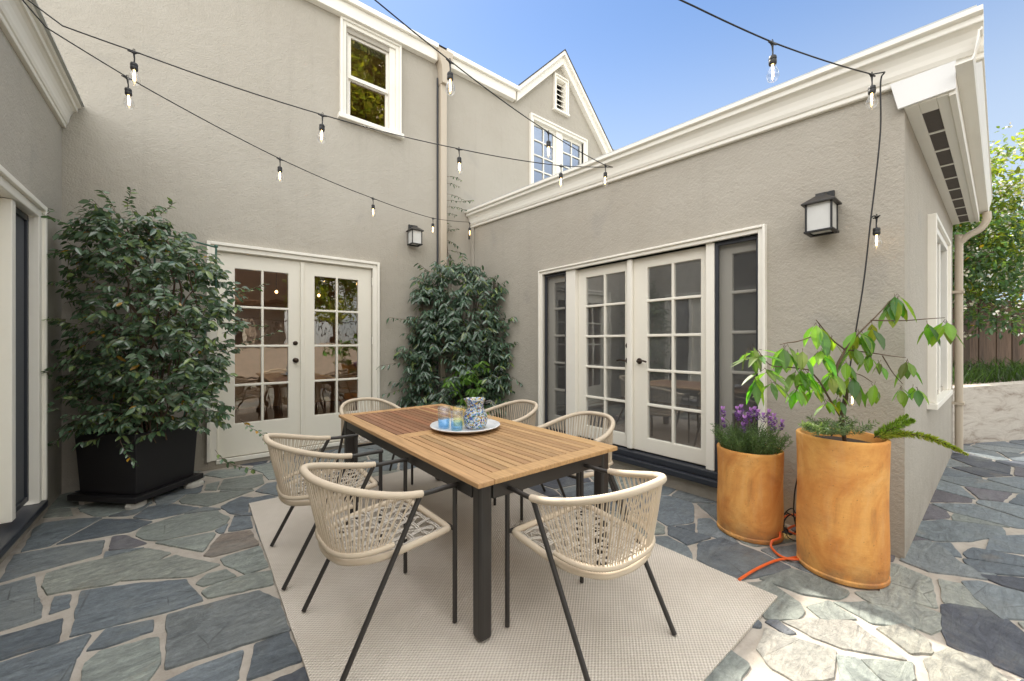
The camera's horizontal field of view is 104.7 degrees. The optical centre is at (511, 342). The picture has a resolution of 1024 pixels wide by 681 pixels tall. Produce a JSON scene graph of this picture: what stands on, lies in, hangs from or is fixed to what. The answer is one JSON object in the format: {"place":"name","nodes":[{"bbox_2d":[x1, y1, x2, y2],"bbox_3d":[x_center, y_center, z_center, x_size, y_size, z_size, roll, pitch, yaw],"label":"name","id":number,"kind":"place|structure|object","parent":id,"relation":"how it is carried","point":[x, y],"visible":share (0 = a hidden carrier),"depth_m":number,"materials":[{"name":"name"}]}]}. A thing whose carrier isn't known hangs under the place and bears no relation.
{"place":"outdoors","nodes":[
{"label":"outdoors","id":0,"kind":"place"},
{"bbox_2d":[0,439,1023,680],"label":"patio","id":1,"kind":"structure","parent":0,"point":[177,584],"depth_m":2.14,"materials":[{"name":"stone"}]},
{"bbox_2d":[78,501,92,504],"bbox_3d":[-3.584,1.331,3.346,0.084,0.051,0.121,0,0,40],"label":"stone shim","id":2,"kind":"object","parent":1,"relation":"on","point":[81,503],"visible":0.27,"depth_m":3.30,"materials":[{"name":"grey stone"}]},
{"bbox_2d":[125,500,146,509],"bbox_3d":[-3.103,1.331,3.260,0.106,0.051,0.158,0,0,0],"label":"stone shim","id":3,"kind":"object","parent":1,"relation":"on","point":[134,506],"visible":0.67,"depth_m":3.21,"materials":[{"name":"grey stone"}]},
{"bbox_2d":[67,421,203,503],"bbox_3d":[-3.311,1.025,3.522,0.630,0.550,0.630,0,0,6],"label":"planter box","id":4,"kind":"object","parent":3,"relation":"on","point":[108,472],"visible":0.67,"depth_m":3.27,"materials":[{"name":"plastic"}]},
{"bbox_2d":[41,187,282,473],"bbox_3d":[-2.975,-0.079,3.529,1.872,2.426,1.071,0,0,-12],"label":"climbing shrub","id":5,"kind":"object","parent":4,"relation":"in","point":[173,332],"visible":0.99,"depth_m":3.31,"materials":[{"name":"green plant"}]},
{"bbox_2d":[152,233,217,415],"bbox_3d":[-3.052,-0.122,3.644,0.699,1.850,0.162,0,0,15],"label":"trellis","id":6,"kind":"object","parent":4,"relation":"in","point":[215,247],"visible":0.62,"depth_m":3.62,"materials":[{"name":"white wood"}]},
{"bbox_2d":[183,479,203,488],"bbox_3d":[-2.993,1.331,3.718,0.113,0.051,0.158,0,0,22],"label":"stone shim","id":7,"kind":"object","parent":1,"relation":"on","point":[197,483],"visible":0.88,"depth_m":3.68,"materials":[{"name":"grey stone"}]},
{"bbox_2d":[419,281,495,414],"bbox_3d":[-0.803,0.225,5.918,1.110,2.250,0.512,0,0,-4],"label":"wooden trellis","id":8,"kind":"object","parent":1,"relation":"on","point":[474,306],"visible":0.12,"depth_m":5.73,"materials":[{"name":"brown wood"}]},
{"bbox_2d":[249,468,777,680],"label":"rug","id":9,"kind":"object","parent":1,"relation":"on","point":[414,632],"visible":0.56,"depth_m":1.99,"materials":[{"name":"beige fabric"}]},
{"bbox_2d":[263,433,382,589],"bbox_3d":[-1.220,0.948,2.513,0.618,0.788,0.592,0,0,-37],"label":"rope chair","id":10,"kind":"object","parent":9,"relation":"on","point":[286,495],"visible":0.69,"depth_m":2.33,"materials":[{"name":"fabric"}]},
{"bbox_2d":[332,397,412,497],"bbox_3d":[-1.337,0.948,3.773,0.592,0.788,0.617,0,0,-41],"label":"rope chair","id":11,"kind":"object","parent":9,"relation":"on","point":[343,408],"visible":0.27,"depth_m":3.88,"materials":[{"name":"fabric"}]},
{"bbox_2d":[299,457,458,680],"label":"rope chair","id":12,"kind":"object","parent":9,"relation":"on","point":[336,552],"visible":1,"depth_m":1.73,"materials":[{"name":"fabric"}]},
{"bbox_2d":[339,404,617,641],"bbox_3d":[-0.423,0.973,2.829,0.985,0.730,2.105,0,0,-39],"label":"dining table","id":13,"kind":"object","parent":9,"relation":"on","point":[482,469],"visible":0.78,"depth_m":2.22,"materials":[{"name":"brown wood"}]},
{"bbox_2d":[430,417,499,433],"bbox_3d":[-0.330,0.591,2.798,0.494,0.033,0.494,0,0,-39],"label":"serving plate","id":14,"kind":"object","parent":13,"relation":"on","point":[439,425],"visible":0.79,"depth_m":2.79,"materials":[{"name":"ceramic"}]},
{"bbox_2d":[450,411,462,430],"bbox_3d":[-0.379,0.531,2.707,0.089,0.136,0.089,0,0,-39],"label":"tumbler","id":15,"kind":"object","parent":14,"relation":"on","point":[457,428],"visible":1,"depth_m":2.70,"materials":[{"name":"clear glass"}]},
{"bbox_2d":[463,397,495,429],"bbox_3d":[-0.244,0.495,2.789,0.207,0.207,0.176,0,0,-39],"label":"pitcher","id":16,"kind":"object","parent":14,"relation":"on","point":[475,416],"visible":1,"depth_m":2.72,"materials":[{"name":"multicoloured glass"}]},
{"bbox_2d":[485,399,545,504],"bbox_3d":[-0.067,0.948,3.645,0.618,0.788,0.592,0,0,-37],"label":"rope chair","id":17,"kind":"object","parent":9,"relation":"on","point":[532,418],"visible":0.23,"depth_m":3.84,"materials":[{"name":"fabric"}]},
{"bbox_2d":[520,411,626,545],"bbox_3d":[0.471,0.948,2.978,0.617,0.788,0.592,0,0,-42],"label":"rope chair","id":18,"kind":"object","parent":9,"relation":"on","point":[608,434],"visible":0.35,"depth_m":3.10,"materials":[{"name":"fabric"}]},
{"bbox_2d":[505,463,676,680],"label":"rope chair","id":19,"kind":"object","parent":9,"relation":"on","point":[589,568],"visible":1,"depth_m":1.62,"materials":[{"name":"fabric"}]},
{"bbox_2d":[717,441,783,544],"bbox_3d":[1.701,1.050,2.835,0.413,0.600,0.420,0,0,-4],"label":"terracotta pot","id":20,"kind":"object","parent":1,"relation":"on","point":[750,503],"visible":0.84,"depth_m":2.66,"materials":[{"name":"ceramic"}]},
{"bbox_2d":[711,404,792,454],"bbox_3d":[1.702,0.617,2.833,0.513,0.338,0.498,0,0,27],"label":"lavender plant","id":21,"kind":"object","parent":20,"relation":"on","point":[758,444],"visible":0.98,"depth_m":2.77,"materials":[{"name":"green plant"}]},
{"bbox_2d":[738,514,798,580],"bbox_3d":[1.702,1.273,2.474,0.962,0.145,0.214,0,0,-39],"label":"extension cord","id":22,"kind":"object","parent":1,"relation":"on","point":[782,558],"visible":0.69,"depth_m":2.43,"materials":[{"name":"orange plastic"}]},
{"bbox_2d":[796,428,890,588],"bbox_3d":[1.971,0.950,2.367,0.434,0.800,0.439,0,0,-33],"label":"terracotta pot","id":23,"kind":"object","parent":1,"relation":"on","point":[842,518],"visible":0.92,"depth_m":2.20,"materials":[{"name":"ceramic"}]},
{"bbox_2d":[797,415,880,436],"bbox_3d":[1.838,0.473,2.241,0.465,0.156,0.341,0,0,-39],"label":"rosemary plant","id":24,"kind":"object","parent":23,"relation":"in","point":[823,427],"visible":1,"depth_m":2.20,"materials":[{"name":"green plant"}]},
{"bbox_2d":[730,294,964,440],"bbox_3d":[1.855,0.145,2.221,1.354,0.874,0.282,0,0,-10],"label":"young tree","id":25,"kind":"object","parent":23,"relation":"in","point":[894,309],"visible":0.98,"depth_m":2.25,"materials":[{"name":"green plant"}]},
{"bbox_2d":[874,414,968,455],"bbox_3d":[2.209,0.480,2.138,0.145,0.166,0.376,0,0,-27],"label":"foxtail fern","id":26,"kind":"object","parent":23,"relation":"in","point":[889,431],"visible":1,"depth_m":2.19,"materials":[{"name":"green plant"}]},
{"bbox_2d":[953,381,1023,444],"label":"retaining wall","id":27,"kind":"structure","parent":1,"relation":"on","point":[993,412],"depth_m":5.39,"materials":[{"name":"concrete"}]},
{"bbox_2d":[358,0,1023,299],"label":"sky","id":28,"kind":"structure","parent":0,"point":[645,68],"materials":[{"name":"blue"}]},
{"bbox_2d":[953,377,1023,385],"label":"planting bed","id":29,"kind":"object","parent":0,"point":[987,382],"depth_m":5.86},
{"bbox_2d":[953,196,1023,345],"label":"flowering shrub","id":30,"kind":"object","parent":29,"relation":"on","point":[978,256],"visible":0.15,"depth_m":6.32,"materials":[{"name":"green plant"}]},
{"bbox_2d":[953,299,1023,372],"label":"wooden fence","id":31,"kind":"object","parent":29,"relation":"on","point":[1006,345],"visible":0.12,"depth_m":7.40,"materials":[{"name":"brown wood"}]},
{"bbox_2d":[953,356,1023,383],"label":"grass","id":32,"kind":"structure","parent":29,"relation":"on","point":[996,372],"depth_m":5.97,"materials":[{"name":"green plant"}]},
{"label":"ground","id":33,"kind":"structure","parent":0,"visible":0},
{"bbox_2d":[376,176,522,417],"bbox_3d":[-0.897,-0.595,5.599,1.909,4.010,1.141,0,0,-12],"label":"corner shrub","id":34,"kind":"object","parent":33,"relation":"on","point":[465,337],"visible":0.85,"depth_m":5.46,"materials":[{"name":"green plant"}]},
{"bbox_2d":[0,0,992,563],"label":"house","id":35,"kind":"structure","parent":33,"relation":"on","point":[658,284],"depth_m":4.06,"materials":[{"name":"paint"}]},
{"bbox_2d":[0,164,47,558],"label":"patio door","id":36,"kind":"structure","parent":35,"relation":"in","point":[23,231],"depth_m":2.81,"materials":[{"name":"beige paint"}]},
{"bbox_2d":[207,240,379,463],"bbox_3d":[-2.572,0.114,4.830,1.843,2.383,0.252,0,0,-39],"label":"french door","id":37,"kind":"structure","parent":35,"relation":"in","point":[302,269],"depth_m":4.76,"materials":[{"name":"beige paint"}]},
{"bbox_2d":[337,15,403,139],"bbox_3d":[-1.897,-3.498,5.309,0.865,1.297,0.195,0,0,-39],"label":"sash window","id":38,"kind":"structure","parent":35,"relation":"in","point":[392,92],"depth_m":5.35,"materials":[{"name":"white wood"}]},
{"bbox_2d":[406,224,423,246],"bbox_3d":[-1.372,-1.528,5.570,0.188,0.306,0.205,0,0,-39],"label":"wall lantern","id":39,"kind":"object","parent":35,"relation":"attached to","point":[414,235],"depth_m":5.52,"materials":[{"name":"black glass"}]},
{"bbox_2d":[22,0,884,541],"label":"string lights","id":40,"kind":"object","parent":35,"relation":"attached to","point":[772,60],"visible":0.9,"depth_m":2.50,"materials":[{"name":"black rubber"}]},
{"bbox_2d":[529,112,587,184],"bbox_3d":[0.884,-3.426,7.567,1.530,1.352,0.172,0,0,-39],"label":"casement window","id":41,"kind":"structure","parent":35,"relation":"in","point":[558,131],"depth_m":7.49,"materials":[{"name":"white wood"}]},
{"bbox_2d":[538,224,766,487],"bbox_3d":[1.223,0.150,4.102,0.265,2.130,2.566,0,0,-39],"label":"french door","id":42,"kind":"structure","parent":35,"relation":"in","point":[635,446],"depth_m":3.87,"materials":[{"name":"beige paint"}]},
{"bbox_2d":[801,190,841,237],"bbox_3d":[2.126,-0.903,2.711,0.205,0.306,0.188,0,0,-39],"label":"wall lantern","id":43,"kind":"object","parent":35,"relation":"attached to","point":[821,214],"depth_m":2.67,"materials":[{"name":"black glass"}]},
{"bbox_2d":[927,213,952,409],"bbox_3d":[3.959,-0.255,3.709,1.560,1.590,0.160,0,0,-39],"label":"side window","id":44,"kind":"structure","parent":35,"relation":"in","point":[938,241],"depth_m":3.68,"materials":[{"name":"white wood"}]},
{"bbox_2d":[953,122,1023,318],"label":"blossom tree","id":45,"kind":"object","parent":33,"relation":"on","point":[1003,205],"visible":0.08,"depth_m":6.57,"materials":[{"name":"green plant"}]},
{"bbox_2d":[953,193,1023,315],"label":"flowering shrub","id":46,"kind":"object","parent":33,"relation":"on","point":[994,286],"visible":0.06,"depth_m":7.30,"materials":[{"name":"green plant"}]}
]}

